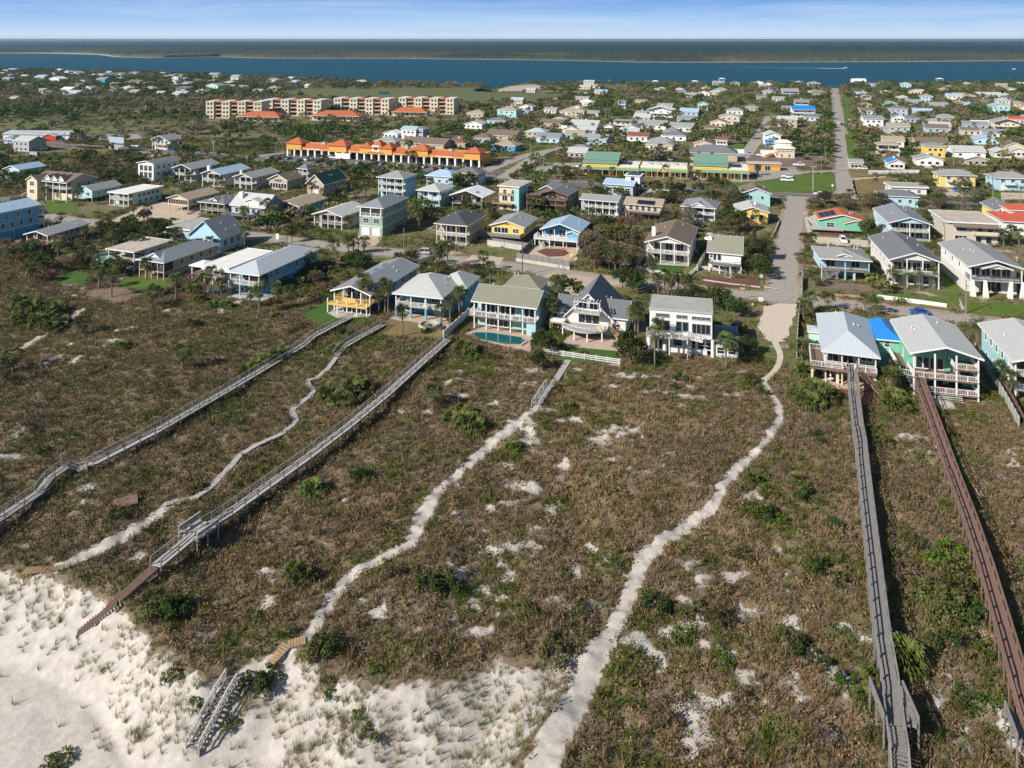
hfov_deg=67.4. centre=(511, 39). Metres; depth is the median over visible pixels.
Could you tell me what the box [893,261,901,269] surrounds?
window
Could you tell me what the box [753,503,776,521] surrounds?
shrub
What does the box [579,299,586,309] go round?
window
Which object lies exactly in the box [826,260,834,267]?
window
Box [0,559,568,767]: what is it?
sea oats
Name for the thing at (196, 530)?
boardwalk
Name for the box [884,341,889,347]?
window
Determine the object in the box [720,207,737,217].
tree
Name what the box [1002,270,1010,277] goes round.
window
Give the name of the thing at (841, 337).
house
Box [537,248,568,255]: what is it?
patio ring
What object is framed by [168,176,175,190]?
sabal palm
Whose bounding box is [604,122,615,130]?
house
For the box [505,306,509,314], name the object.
window
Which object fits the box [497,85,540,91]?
clearing
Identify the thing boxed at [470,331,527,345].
swimming pool
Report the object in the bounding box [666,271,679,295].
sabal palm
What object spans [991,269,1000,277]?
window
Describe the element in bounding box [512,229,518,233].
window
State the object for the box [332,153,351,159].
camper trailer
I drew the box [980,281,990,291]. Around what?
window
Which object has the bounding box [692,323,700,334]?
window
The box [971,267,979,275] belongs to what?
window
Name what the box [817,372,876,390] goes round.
yard terrace
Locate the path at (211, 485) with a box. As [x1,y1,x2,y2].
[164,357,337,506]
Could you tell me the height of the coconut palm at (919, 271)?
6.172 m
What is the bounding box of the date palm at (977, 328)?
[959,314,985,342]
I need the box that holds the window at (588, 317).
[585,315,591,323]
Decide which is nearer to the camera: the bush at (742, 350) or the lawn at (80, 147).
the bush at (742, 350)
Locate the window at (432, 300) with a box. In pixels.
[431,298,438,302]
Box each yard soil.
[86,287,140,303]
[701,276,760,286]
[818,283,876,292]
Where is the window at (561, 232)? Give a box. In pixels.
[559,229,565,236]
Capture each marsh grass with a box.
[6,112,193,128]
[265,88,561,103]
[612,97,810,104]
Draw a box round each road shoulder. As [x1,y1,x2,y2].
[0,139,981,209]
[45,215,1005,325]
[764,201,809,295]
[830,90,854,193]
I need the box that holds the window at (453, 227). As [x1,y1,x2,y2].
[452,226,457,232]
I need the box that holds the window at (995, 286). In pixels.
[991,282,1000,292]
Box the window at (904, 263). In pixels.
[903,262,910,270]
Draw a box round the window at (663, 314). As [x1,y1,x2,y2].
[662,313,669,317]
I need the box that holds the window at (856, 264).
[851,261,859,268]
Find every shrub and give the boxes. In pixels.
[33,445,49,456]
[38,752,62,767]
[45,745,75,767]
[56,429,76,438]
[101,504,132,521]
[135,466,153,478]
[135,596,170,624]
[136,410,153,418]
[152,593,190,624]
[159,660,183,686]
[166,389,175,394]
[172,590,195,618]
[184,442,203,452]
[184,695,202,713]
[185,481,206,494]
[206,287,220,293]
[213,316,226,323]
[219,714,241,734]
[225,323,237,327]
[235,669,271,698]
[246,607,265,627]
[255,662,283,689]
[281,326,296,333]
[295,634,334,661]
[296,320,308,329]
[311,627,345,657]
[318,672,335,688]
[322,687,337,701]
[330,325,343,333]
[341,504,370,531]
[349,465,372,480]
[351,707,365,721]
[357,514,384,537]
[357,722,379,743]
[385,564,406,577]
[404,348,415,353]
[410,563,427,584]
[416,573,441,593]
[420,327,430,333]
[432,565,457,590]
[435,576,463,600]
[438,352,452,358]
[445,333,456,341]
[480,491,499,502]
[485,352,499,358]
[513,599,537,625]
[535,637,571,670]
[542,630,571,652]
[553,383,562,390]
[570,598,584,617]
[636,586,659,604]
[641,590,672,617]
[647,694,683,724]
[669,382,679,389]
[669,624,696,647]
[672,371,686,380]
[674,597,705,622]
[698,603,733,627]
[706,645,734,674]
[726,545,755,562]
[727,686,757,719]
[736,499,764,517]
[742,372,761,384]
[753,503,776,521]
[758,387,770,396]
[767,511,787,524]
[775,623,806,655]
[786,473,811,491]
[787,630,820,658]
[797,484,820,501]
[799,715,836,752]
[805,556,824,569]
[805,556,829,575]
[806,649,833,674]
[808,427,822,436]
[814,436,831,446]
[825,516,845,532]
[831,568,848,589]
[833,667,857,691]
[857,721,891,751]
[863,420,883,440]
[871,432,893,449]
[892,557,922,582]
[896,527,925,546]
[903,589,928,610]
[916,581,943,603]
[921,549,958,573]
[921,568,969,598]
[922,599,957,627]
[925,627,962,656]
[927,725,956,744]
[930,536,972,569]
[930,552,980,589]
[934,582,970,619]
[937,616,977,640]
[943,427,958,439]
[945,694,978,717]
[946,574,984,603]
[950,680,986,716]
[951,599,992,632]
[971,638,1002,663]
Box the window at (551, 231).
[549,229,555,235]
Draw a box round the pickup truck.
[780,177,793,181]
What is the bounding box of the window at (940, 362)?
[937,359,943,370]
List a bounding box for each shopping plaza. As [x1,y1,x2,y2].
[286,137,490,166]
[580,151,640,176]
[639,161,692,178]
[692,154,749,179]
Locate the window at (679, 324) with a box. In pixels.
[676,321,682,331]
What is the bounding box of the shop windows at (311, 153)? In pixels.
[291,150,481,165]
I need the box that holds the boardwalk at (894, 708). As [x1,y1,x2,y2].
[847,358,919,767]
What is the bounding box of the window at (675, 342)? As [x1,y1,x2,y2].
[673,339,681,346]
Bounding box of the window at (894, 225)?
[892,222,898,228]
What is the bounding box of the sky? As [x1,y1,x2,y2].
[0,0,1023,40]
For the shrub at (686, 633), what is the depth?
83.79 m
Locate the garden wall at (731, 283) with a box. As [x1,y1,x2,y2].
[703,279,759,287]
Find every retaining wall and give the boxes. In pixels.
[487,240,521,249]
[516,258,569,269]
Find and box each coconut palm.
[885,269,901,287]
[897,267,914,289]
[908,267,930,289]
[927,270,938,288]
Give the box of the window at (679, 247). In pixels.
[676,244,683,251]
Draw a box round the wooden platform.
[113,494,137,507]
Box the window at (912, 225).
[908,223,914,229]
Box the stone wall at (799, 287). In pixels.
[798,285,876,297]
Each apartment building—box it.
[205,100,269,117]
[264,98,328,115]
[333,97,395,114]
[398,96,458,114]
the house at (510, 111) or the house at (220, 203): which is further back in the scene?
the house at (510, 111)
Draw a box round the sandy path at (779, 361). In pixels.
[761,341,782,381]
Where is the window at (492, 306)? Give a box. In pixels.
[491,304,494,312]
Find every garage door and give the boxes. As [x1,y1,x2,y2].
[362,227,369,234]
[372,228,379,235]
[947,182,952,186]
[1001,185,1007,189]
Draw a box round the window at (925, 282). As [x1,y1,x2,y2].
[921,276,928,284]
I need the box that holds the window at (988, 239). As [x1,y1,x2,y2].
[986,237,991,243]
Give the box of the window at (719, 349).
[717,347,724,354]
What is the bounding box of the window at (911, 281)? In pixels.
[908,275,914,283]
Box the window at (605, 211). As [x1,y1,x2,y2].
[603,209,608,214]
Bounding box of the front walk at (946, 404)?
[928,393,954,409]
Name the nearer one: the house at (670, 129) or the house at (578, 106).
the house at (670, 129)
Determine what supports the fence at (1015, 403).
on the ground at (766, 349)
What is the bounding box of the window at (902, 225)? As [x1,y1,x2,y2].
[900,223,906,228]
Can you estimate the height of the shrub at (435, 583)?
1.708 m
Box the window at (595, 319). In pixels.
[592,315,598,324]
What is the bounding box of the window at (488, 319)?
[485,318,489,325]
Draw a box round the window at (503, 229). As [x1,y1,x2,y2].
[501,227,507,233]
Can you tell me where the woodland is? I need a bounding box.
[0,67,1023,293]
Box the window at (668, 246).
[665,243,672,250]
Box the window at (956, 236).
[955,235,966,238]
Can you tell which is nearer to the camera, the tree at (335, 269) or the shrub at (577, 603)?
the shrub at (577, 603)
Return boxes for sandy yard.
[523,245,578,261]
[804,215,815,231]
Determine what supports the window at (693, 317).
in the house at (689, 324)
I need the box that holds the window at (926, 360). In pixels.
[922,357,929,368]
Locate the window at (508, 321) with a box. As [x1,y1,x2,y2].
[508,321,512,328]
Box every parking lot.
[98,134,141,139]
[286,155,502,174]
[533,163,580,171]
[723,167,797,179]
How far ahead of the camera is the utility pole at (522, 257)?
211.39 m
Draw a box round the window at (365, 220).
[363,218,368,222]
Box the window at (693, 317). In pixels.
[691,316,700,320]
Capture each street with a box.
[42,212,997,322]
[242,151,289,157]
[483,151,543,171]
[496,146,567,178]
[737,115,776,159]
[766,196,809,303]
[831,88,857,198]
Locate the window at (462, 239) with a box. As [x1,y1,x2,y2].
[460,237,465,242]
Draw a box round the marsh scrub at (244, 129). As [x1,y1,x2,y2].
[0,82,1023,152]
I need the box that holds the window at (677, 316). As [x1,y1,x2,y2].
[676,314,687,318]
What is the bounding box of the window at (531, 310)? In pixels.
[530,309,533,317]
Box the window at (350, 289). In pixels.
[347,287,354,295]
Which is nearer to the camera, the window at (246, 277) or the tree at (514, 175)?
the window at (246, 277)
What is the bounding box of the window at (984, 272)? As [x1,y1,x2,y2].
[981,269,989,276]
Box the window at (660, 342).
[656,339,661,349]
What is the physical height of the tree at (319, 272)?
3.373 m
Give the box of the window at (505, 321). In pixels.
[504,320,507,327]
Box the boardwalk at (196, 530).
[150,334,451,579]
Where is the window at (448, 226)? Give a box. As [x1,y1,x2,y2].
[444,225,449,232]
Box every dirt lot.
[728,155,835,166]
[853,177,891,194]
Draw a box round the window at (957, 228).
[956,227,966,230]
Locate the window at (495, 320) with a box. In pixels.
[494,319,497,326]
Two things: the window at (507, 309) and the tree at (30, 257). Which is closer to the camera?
the window at (507, 309)
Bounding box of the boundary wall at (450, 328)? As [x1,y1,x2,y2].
[443,308,468,338]
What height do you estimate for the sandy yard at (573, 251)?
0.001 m
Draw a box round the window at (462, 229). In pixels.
[460,226,465,233]
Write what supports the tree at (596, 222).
on the ground at (766, 349)
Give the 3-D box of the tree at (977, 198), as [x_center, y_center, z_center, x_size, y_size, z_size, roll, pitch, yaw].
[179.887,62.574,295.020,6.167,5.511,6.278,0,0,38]
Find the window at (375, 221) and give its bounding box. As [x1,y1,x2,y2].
[373,219,378,223]
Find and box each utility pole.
[522,241,522,273]
[796,266,807,317]
[965,280,968,313]
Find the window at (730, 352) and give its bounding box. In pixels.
[728,348,735,355]
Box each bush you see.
[103,236,116,244]
[340,252,355,264]
[346,249,362,266]
[351,250,373,268]
[525,349,549,369]
[530,327,557,351]
[611,329,649,364]
[726,335,749,355]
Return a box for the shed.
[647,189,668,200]
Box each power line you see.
[4,127,280,142]
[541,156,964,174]
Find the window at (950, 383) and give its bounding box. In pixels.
[948,381,962,385]
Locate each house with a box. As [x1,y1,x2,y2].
[0,198,44,238]
[2,161,45,179]
[4,135,18,143]
[12,135,45,151]
[15,218,90,248]
[25,170,97,202]
[34,75,52,78]
[37,88,50,92]
[49,76,66,80]
[61,87,78,89]
[62,90,85,95]
[73,180,121,201]
[85,237,172,269]
[96,77,112,82]
[107,184,163,206]
[115,72,124,77]
[128,79,146,83]
[130,89,141,92]
[135,240,220,279]
[136,156,180,181]
[150,133,180,149]
[164,217,208,239]
[166,187,219,211]
[171,76,182,79]
[172,91,191,96]
[172,158,219,180]
[177,86,192,90]
[183,248,273,286]
[186,192,235,214]
[187,213,245,252]
[200,163,250,187]
[205,83,224,88]
[207,72,222,77]
[221,191,284,220]
[226,244,319,294]
[231,76,242,79]
[232,167,279,189]
[266,85,282,90]
[267,170,304,189]
[268,78,283,81]
[280,193,327,216]
[297,163,315,185]
[305,168,347,194]
[311,201,360,229]
[327,257,419,317]
[357,193,409,235]
[373,136,401,144]
[377,170,417,197]
[383,129,400,137]
[392,270,480,321]
[400,136,452,148]
[401,126,419,138]
[416,181,454,207]
[417,127,429,136]
[424,169,461,184]
[433,210,486,245]
[450,185,494,208]
[451,137,471,147]
[454,166,486,184]
[464,119,487,128]
[466,110,488,117]
[468,283,549,334]
[472,133,496,142]
[483,211,537,241]
[486,129,523,140]
[487,117,510,123]
[492,140,522,151]
[492,179,531,211]
[496,106,521,117]
[510,97,525,105]
[518,103,535,109]
[522,109,532,114]
[524,128,549,136]
[526,88,537,91]
[526,181,579,212]
[533,214,589,248]
[535,132,564,142]
[540,118,566,127]
[543,106,558,113]
[550,274,635,342]
[552,116,567,121]
[560,107,575,114]
[563,124,579,132]
[564,130,586,138]
[567,147,591,157]
[569,118,602,128]
[570,104,584,108]
[570,107,586,117]
[571,144,593,150]
[575,96,590,100]
[577,125,598,133]
[579,85,592,89]
[579,98,595,105]
[579,193,624,216]
[582,133,611,144]
[583,80,594,84]
[587,110,600,116]
[594,89,608,93]
[603,172,643,196]
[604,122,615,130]
[614,119,633,128]
[618,100,627,107]
[619,127,641,135]
[623,196,666,220]
[625,123,640,127]
[626,131,650,141]
[633,113,652,120]
[634,219,697,266]
[635,99,647,103]
[635,109,647,113]
[637,118,669,129]
[645,140,675,150]
[646,294,739,359]
[647,104,675,117]
[647,135,675,142]
[657,103,673,107]
[661,131,688,140]
[663,127,680,132]
[669,122,695,131]
[675,90,686,93]
[676,115,698,121]
[679,108,700,115]
[680,197,720,221]
[686,92,697,96]
[690,144,738,161]
[693,138,714,146]
[698,90,710,95]
[698,101,709,110]
[699,125,722,131]
[707,233,745,277]
[709,90,719,94]
[710,118,727,126]
[712,81,724,84]
[713,87,726,91]
[715,136,728,144]
[719,113,740,124]
[726,107,743,114]
[733,200,769,226]
[739,182,771,206]
[745,105,759,110]
[756,95,766,98]
[760,140,795,157]
[761,90,774,94]
[762,130,781,143]
[765,139,775,146]
[772,96,784,100]
[777,116,797,127]
[781,88,798,95]
[789,105,815,116]
[793,98,809,105]
[803,114,820,120]
[807,81,820,86]
[807,207,866,233]
[807,311,886,394]
[811,244,872,280]
[812,91,827,94]
[846,158,863,168]
[851,78,866,81]
[858,106,877,113]
[860,94,871,100]
[860,115,883,126]
[868,230,942,289]
[868,314,984,404]
[872,203,932,241]
[874,141,900,155]
[875,189,920,207]
[880,135,904,151]
[881,100,896,105]
[883,182,928,195]
[884,156,904,168]
[885,122,910,134]
[887,106,907,115]
[890,114,903,122]
[896,95,907,98]
[900,82,911,87]
[904,99,921,104]
[904,115,919,122]
[908,89,921,93]
[909,137,949,148]
[911,108,934,114]
[911,152,944,165]
[919,94,932,101]
[920,142,946,157]
[922,118,941,124]
[922,123,949,132]
[923,102,948,108]
[927,121,951,130]
[928,209,1000,244]
[931,168,976,187]
[932,114,954,121]
[938,237,1023,299]
[944,93,962,100]
[945,145,986,157]
[958,127,981,134]
[958,153,988,165]
[961,120,989,127]
[962,94,975,97]
[970,133,998,144]
[975,92,1001,96]
[975,98,989,103]
[977,318,1023,398]
[978,128,1005,136]
[979,197,1008,215]
[984,171,1023,190]
[985,203,1023,234]
[986,102,1009,111]
[987,146,1012,157]
[988,116,1020,128]
[994,97,1009,104]
[995,83,1007,87]
[1001,140,1023,148]
[1003,146,1023,156]
[1005,116,1023,123]
[1010,101,1023,106]
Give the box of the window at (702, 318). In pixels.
[700,317,710,320]
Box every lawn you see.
[11,141,67,148]
[43,200,78,213]
[54,271,89,285]
[69,146,107,151]
[117,276,170,291]
[301,300,364,326]
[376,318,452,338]
[514,146,534,152]
[523,169,542,179]
[534,144,554,147]
[553,348,620,363]
[646,260,685,271]
[729,141,746,148]
[730,173,835,192]
[843,97,851,127]
[845,134,856,158]
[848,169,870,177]
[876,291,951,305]
[922,304,964,311]
[938,258,959,303]
[947,155,1004,161]
[967,301,1023,317]
[968,192,1023,201]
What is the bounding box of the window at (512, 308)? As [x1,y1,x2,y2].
[511,307,514,315]
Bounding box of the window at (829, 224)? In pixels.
[827,222,833,226]
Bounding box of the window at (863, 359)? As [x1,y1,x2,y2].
[861,357,872,362]
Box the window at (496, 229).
[494,226,500,232]
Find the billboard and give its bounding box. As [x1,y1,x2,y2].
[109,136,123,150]
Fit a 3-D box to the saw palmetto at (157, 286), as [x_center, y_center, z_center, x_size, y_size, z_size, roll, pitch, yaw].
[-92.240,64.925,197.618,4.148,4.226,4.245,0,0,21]
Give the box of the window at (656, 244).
[654,242,661,249]
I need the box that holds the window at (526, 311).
[524,308,528,316]
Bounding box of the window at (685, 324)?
[683,322,688,332]
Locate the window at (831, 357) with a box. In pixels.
[827,353,838,361]
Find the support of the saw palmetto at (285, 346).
on the dunes
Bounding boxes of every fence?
[396,213,432,229]
[483,236,532,247]
[516,252,569,265]
[519,235,537,252]
[544,349,619,364]
[636,264,696,275]
[697,249,707,270]
[698,265,739,272]
[796,273,803,357]
[869,170,918,173]
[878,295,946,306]
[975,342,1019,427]
[1000,379,1023,423]
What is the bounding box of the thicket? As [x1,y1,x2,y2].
[0,137,1023,405]
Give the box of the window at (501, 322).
[499,320,503,326]
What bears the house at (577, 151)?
on the ground at (766, 349)
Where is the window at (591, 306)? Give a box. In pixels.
[589,300,597,310]
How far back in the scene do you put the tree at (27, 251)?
225.34 m
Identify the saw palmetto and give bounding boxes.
[8,309,32,325]
[9,292,32,307]
[11,296,46,314]
[25,311,51,328]
[34,303,58,323]
[36,320,64,333]
[48,298,67,315]
[50,313,74,328]
[113,339,131,351]
[144,283,161,292]
[156,286,170,295]
[170,283,184,292]
[185,283,199,291]
[185,317,200,325]
[192,294,207,303]
[204,300,218,308]
[218,299,233,308]
[233,365,253,379]
[245,357,265,371]
[259,352,275,364]
[268,346,285,361]
[280,275,293,288]
[280,345,289,351]
[281,558,304,579]
[282,562,318,593]
[292,275,308,287]
[297,475,328,502]
[308,269,327,282]
[315,383,339,402]
[324,388,354,408]
[326,342,343,352]
[339,377,371,401]
[346,329,359,337]
[353,374,377,395]
[439,409,460,424]
[449,337,475,356]
[449,407,481,435]
[454,402,472,411]
[461,345,480,358]
[461,416,489,437]
[502,437,521,454]
[560,400,574,411]
[624,297,638,303]
[712,318,722,326]
[743,471,760,485]
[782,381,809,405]
[787,387,827,412]
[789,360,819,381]
[799,376,828,388]
[803,383,838,407]
[820,382,841,405]
[850,682,875,712]
[858,658,901,686]
[869,376,903,395]
[874,388,913,416]
[875,631,933,688]
[881,385,918,410]
[883,371,908,385]
[892,633,922,669]
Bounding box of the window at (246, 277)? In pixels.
[242,274,248,279]
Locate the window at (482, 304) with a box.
[481,303,484,311]
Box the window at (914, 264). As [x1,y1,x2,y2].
[912,262,920,270]
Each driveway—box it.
[344,233,381,246]
[463,255,503,264]
[543,272,628,297]
[854,176,885,179]
[943,189,969,197]
[1001,192,1023,199]
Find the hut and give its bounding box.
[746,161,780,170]
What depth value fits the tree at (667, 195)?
301.38 m
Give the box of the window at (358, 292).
[357,290,364,297]
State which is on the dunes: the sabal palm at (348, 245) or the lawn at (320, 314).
the lawn at (320, 314)
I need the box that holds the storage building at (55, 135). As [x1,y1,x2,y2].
[2,130,84,140]
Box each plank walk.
[21,565,68,574]
[267,636,305,669]
[552,359,570,380]
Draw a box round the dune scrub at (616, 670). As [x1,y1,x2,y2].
[0,248,1023,767]
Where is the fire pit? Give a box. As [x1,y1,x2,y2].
[418,320,439,328]
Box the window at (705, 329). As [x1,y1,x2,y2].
[701,324,710,335]
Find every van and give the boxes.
[27,151,39,155]
[129,145,139,149]
[736,149,743,153]
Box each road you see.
[0,192,25,201]
[643,170,846,181]
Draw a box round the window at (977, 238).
[975,236,981,242]
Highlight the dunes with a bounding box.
[0,254,1023,767]
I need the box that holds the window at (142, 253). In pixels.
[138,250,144,256]
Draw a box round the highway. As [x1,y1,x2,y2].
[0,140,980,206]
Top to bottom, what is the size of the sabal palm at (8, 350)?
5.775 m
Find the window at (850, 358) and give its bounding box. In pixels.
[843,355,853,363]
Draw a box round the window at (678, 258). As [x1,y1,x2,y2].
[676,255,683,261]
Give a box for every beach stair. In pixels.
[185,668,237,756]
[531,379,552,408]
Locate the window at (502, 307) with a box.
[501,306,504,313]
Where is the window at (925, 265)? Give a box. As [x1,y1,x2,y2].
[923,263,929,271]
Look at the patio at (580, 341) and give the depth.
165.12 m
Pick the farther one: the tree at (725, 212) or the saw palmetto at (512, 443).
the tree at (725, 212)
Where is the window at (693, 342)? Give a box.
[692,341,695,349]
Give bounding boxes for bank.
[33,53,1023,61]
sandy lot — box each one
[112,201,199,223]
[757,303,797,341]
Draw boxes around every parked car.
[416,247,430,254]
[693,222,705,226]
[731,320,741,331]
[749,173,759,176]
[781,174,792,177]
[839,235,847,242]
[857,166,867,169]
[907,307,930,314]
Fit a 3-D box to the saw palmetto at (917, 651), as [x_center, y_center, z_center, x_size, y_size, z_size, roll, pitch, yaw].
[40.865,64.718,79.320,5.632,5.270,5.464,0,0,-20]
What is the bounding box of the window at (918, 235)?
[916,233,922,237]
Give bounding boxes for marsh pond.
[474,88,491,91]
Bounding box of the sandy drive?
[810,237,870,246]
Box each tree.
[0,238,15,246]
[0,247,14,257]
[3,242,23,258]
[18,238,39,250]
[18,241,39,253]
[19,249,35,259]
[24,267,40,279]
[27,239,49,250]
[27,248,49,262]
[32,254,57,270]
[41,269,56,280]
[46,235,71,246]
[62,256,83,270]
[71,152,87,164]
[71,252,88,258]
[72,237,91,246]
[72,245,86,253]
[72,256,89,268]
[74,255,91,265]
[78,243,95,256]
[80,164,95,174]
[94,217,111,225]
[94,220,104,233]
[96,161,110,167]
[96,174,109,181]
[98,224,115,232]
[99,219,121,231]
[102,254,121,267]
[104,151,119,159]
[104,177,118,181]
[108,257,128,275]
[110,224,130,242]
[110,229,128,243]
[112,168,125,180]
[117,259,133,273]
[120,217,137,224]
[120,225,135,241]
[121,170,136,180]
[121,214,140,220]
[124,167,137,177]
[128,151,141,156]
[130,223,142,234]
[133,226,145,232]
[136,209,152,220]
[137,176,152,184]
[139,223,159,236]
[141,217,162,230]
[147,220,165,228]
[147,227,163,237]
[159,217,175,227]
[161,227,176,238]
[252,221,263,231]
[263,219,276,229]
[296,210,306,219]
[301,219,311,225]
[303,262,317,270]
[303,268,310,274]
[306,272,324,285]
[308,291,320,299]
[314,271,324,282]
[314,281,328,293]
[316,261,328,270]
[328,264,344,277]
[329,278,340,286]
[349,174,360,180]
[379,169,389,174]
[393,252,405,258]
[403,248,420,260]
[403,250,420,260]
[417,210,428,220]
[417,263,425,270]
[423,206,435,212]
[427,255,435,264]
[431,252,446,259]
[431,259,446,267]
[436,269,453,274]
[438,264,451,270]
[444,265,454,273]
[453,262,471,271]
[460,197,472,205]
[473,271,486,282]
[474,263,485,271]
[487,209,497,216]
[489,211,501,220]
[490,121,508,128]
[509,171,519,177]
[547,290,557,296]
[572,168,585,178]
[577,233,604,248]
[578,228,601,240]
[579,231,605,243]
[580,247,602,265]
[581,218,592,230]
[581,242,602,268]
[582,235,607,247]
[583,239,610,266]
[589,185,602,192]
[589,213,615,225]
[593,173,609,185]
[595,186,610,193]
[596,223,624,241]
[598,247,611,269]
[602,244,631,269]
[604,226,627,241]
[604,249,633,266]
[605,241,627,265]
[608,214,627,224]
[610,267,630,287]
[612,187,627,195]
[613,241,636,261]
[618,229,642,241]
[618,266,644,291]
[621,211,644,229]
[622,234,646,245]
[624,238,639,262]
[626,228,645,242]
[626,274,647,294]
[627,236,644,244]
[630,246,646,265]
[637,180,646,192]
[640,191,650,197]
[647,184,661,189]
[648,179,663,188]
[648,188,663,197]
[658,215,678,223]
[662,190,675,204]
[663,211,677,218]
[668,286,692,296]
[669,182,683,189]
[669,190,684,203]
[674,191,688,204]
[677,212,693,222]
[679,204,699,216]
[686,284,712,298]
[691,182,706,193]
[699,187,716,198]
[699,286,729,309]
[706,176,723,188]
[707,288,731,306]
[714,191,725,198]
[715,185,734,192]
[716,294,736,312]
[717,199,727,207]
[720,178,729,187]
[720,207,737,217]
[722,193,741,205]
[724,188,737,193]
[724,217,742,231]
[724,297,748,316]
[725,210,749,230]
[726,196,742,206]
[730,218,740,231]
[733,189,748,199]
[740,334,758,352]
[745,239,763,248]
[745,253,769,270]
[746,228,761,258]
[751,257,771,273]
[756,242,776,254]
[757,263,774,279]
[759,237,771,244]
[803,197,821,208]
[816,190,832,204]
[822,141,834,147]
[834,192,851,201]
[836,197,853,208]
[855,192,870,204]
[857,219,876,228]
[858,190,873,197]
[859,226,878,244]
[860,197,878,208]
[860,222,885,232]
[867,192,889,205]
[869,265,879,272]
[870,256,879,266]
[876,199,886,205]
[916,200,929,209]
[918,194,929,199]
[920,210,928,215]
[921,215,933,227]
[923,192,940,205]
[932,198,945,208]
[936,187,947,193]
[936,196,950,207]
[957,195,972,206]
[958,189,968,198]
[970,188,986,200]
[971,195,985,207]
[976,189,991,197]
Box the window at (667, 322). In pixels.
[662,320,669,330]
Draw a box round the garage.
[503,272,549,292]
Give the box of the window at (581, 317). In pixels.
[578,314,585,323]
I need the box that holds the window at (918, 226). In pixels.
[916,224,922,229]
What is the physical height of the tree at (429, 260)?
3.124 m
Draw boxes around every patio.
[227,291,277,301]
[328,306,368,317]
[391,313,448,328]
[464,326,532,351]
[564,333,618,350]
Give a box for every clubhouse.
[236,111,288,121]
[310,110,366,121]
[391,107,430,116]
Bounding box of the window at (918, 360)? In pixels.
[915,357,923,368]
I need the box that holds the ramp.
[76,566,158,636]
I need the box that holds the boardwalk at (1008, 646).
[915,370,1023,767]
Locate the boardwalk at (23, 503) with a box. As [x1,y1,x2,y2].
[0,313,352,529]
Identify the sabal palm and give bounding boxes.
[0,345,25,372]
[0,355,18,381]
[18,179,26,191]
[21,262,36,281]
[38,186,50,203]
[51,239,63,259]
[55,211,66,222]
[70,312,93,333]
[71,185,82,205]
[80,225,90,240]
[84,245,94,264]
[90,247,103,270]
[90,259,100,274]
[91,264,105,288]
[104,268,120,297]
[107,227,119,245]
[127,232,139,241]
[128,203,138,213]
[132,234,145,241]
[139,257,153,278]
[141,203,152,219]
[144,291,157,310]
[145,285,159,305]
[161,177,168,187]
[165,240,176,248]
[167,272,179,290]
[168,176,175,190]
[168,272,184,297]
[171,226,183,241]
[172,341,193,367]
[181,187,187,192]
[184,172,191,185]
[196,270,212,294]
[204,235,216,242]
[205,264,218,287]
[212,275,227,294]
[216,176,222,188]
[238,206,249,225]
[238,224,250,248]
[244,286,256,306]
[251,284,265,313]
[253,274,269,295]
[263,197,272,207]
[269,204,278,216]
[270,280,284,300]
[282,225,291,241]
[282,284,296,305]
[288,225,296,241]
[303,204,312,220]
[304,250,313,262]
[307,182,314,192]
[307,206,313,220]
[320,251,333,270]
[326,238,340,260]
[339,186,348,194]
[343,235,354,252]
[345,215,354,228]
[346,234,359,251]
[350,181,359,198]
[354,186,362,200]
[354,272,370,310]
[358,276,373,302]
[359,235,369,253]
[362,183,369,201]
[371,287,386,313]
[375,277,392,310]
[379,281,394,314]
[393,303,409,335]
[413,203,421,211]
[414,211,422,229]
[417,206,424,221]
[422,382,442,410]
[429,242,442,271]
[434,303,448,324]
[437,242,446,260]
[440,239,454,264]
[443,293,457,324]
[452,284,468,316]
[455,288,468,314]
[478,250,489,271]
[485,260,495,283]
[531,209,539,218]
[538,177,545,186]
[543,296,554,326]
[543,296,560,328]
[547,273,562,302]
[550,274,567,295]
[552,165,557,177]
[557,166,564,179]
[557,205,566,214]
[558,273,567,290]
[571,206,579,215]
[578,209,588,217]
[585,207,598,227]
[586,165,592,175]
[608,167,616,176]
[625,304,643,335]
[629,302,646,337]
[644,256,658,279]
[645,324,663,367]
[649,316,666,357]
[650,272,663,294]
[658,268,668,294]
[662,275,674,294]
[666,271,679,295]
[667,176,673,183]
[673,270,683,285]
[679,271,690,288]
[682,273,698,288]
[686,217,695,224]
[696,170,700,181]
[696,228,702,245]
[709,221,718,233]
[716,220,726,234]
[716,330,736,367]
[751,209,759,225]
[754,164,761,172]
[791,337,808,359]
[793,251,806,273]
[794,296,812,318]
[798,232,810,250]
[800,289,817,308]
[801,338,820,355]
[805,232,817,251]
[806,268,820,286]
[819,290,835,310]
[846,188,854,196]
[856,291,872,310]
[865,253,873,276]
[865,293,885,315]
[877,365,903,387]
[886,264,901,277]
[889,359,906,382]
[902,152,908,162]
[918,179,927,185]
[925,178,933,192]
[927,266,943,284]
[931,178,938,191]
[990,358,1010,386]
[997,228,1011,244]
[999,367,1021,391]
[1004,223,1017,244]
[1012,228,1023,245]
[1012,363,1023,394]
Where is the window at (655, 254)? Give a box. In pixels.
[654,253,661,259]
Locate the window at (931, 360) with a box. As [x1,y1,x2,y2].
[929,358,936,369]
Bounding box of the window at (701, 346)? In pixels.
[697,342,704,349]
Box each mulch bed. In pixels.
[818,230,848,235]
[836,389,878,405]
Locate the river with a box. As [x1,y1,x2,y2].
[0,53,1023,88]
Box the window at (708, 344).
[706,342,710,350]
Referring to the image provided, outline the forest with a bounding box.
[0,41,1023,61]
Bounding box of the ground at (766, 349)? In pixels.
[0,41,1023,406]
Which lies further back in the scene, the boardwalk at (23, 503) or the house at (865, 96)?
the house at (865, 96)
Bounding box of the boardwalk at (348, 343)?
[333,320,385,357]
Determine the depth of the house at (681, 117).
598.81 m
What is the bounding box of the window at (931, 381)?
[928,379,943,383]
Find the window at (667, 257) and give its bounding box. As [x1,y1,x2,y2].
[665,254,672,260]

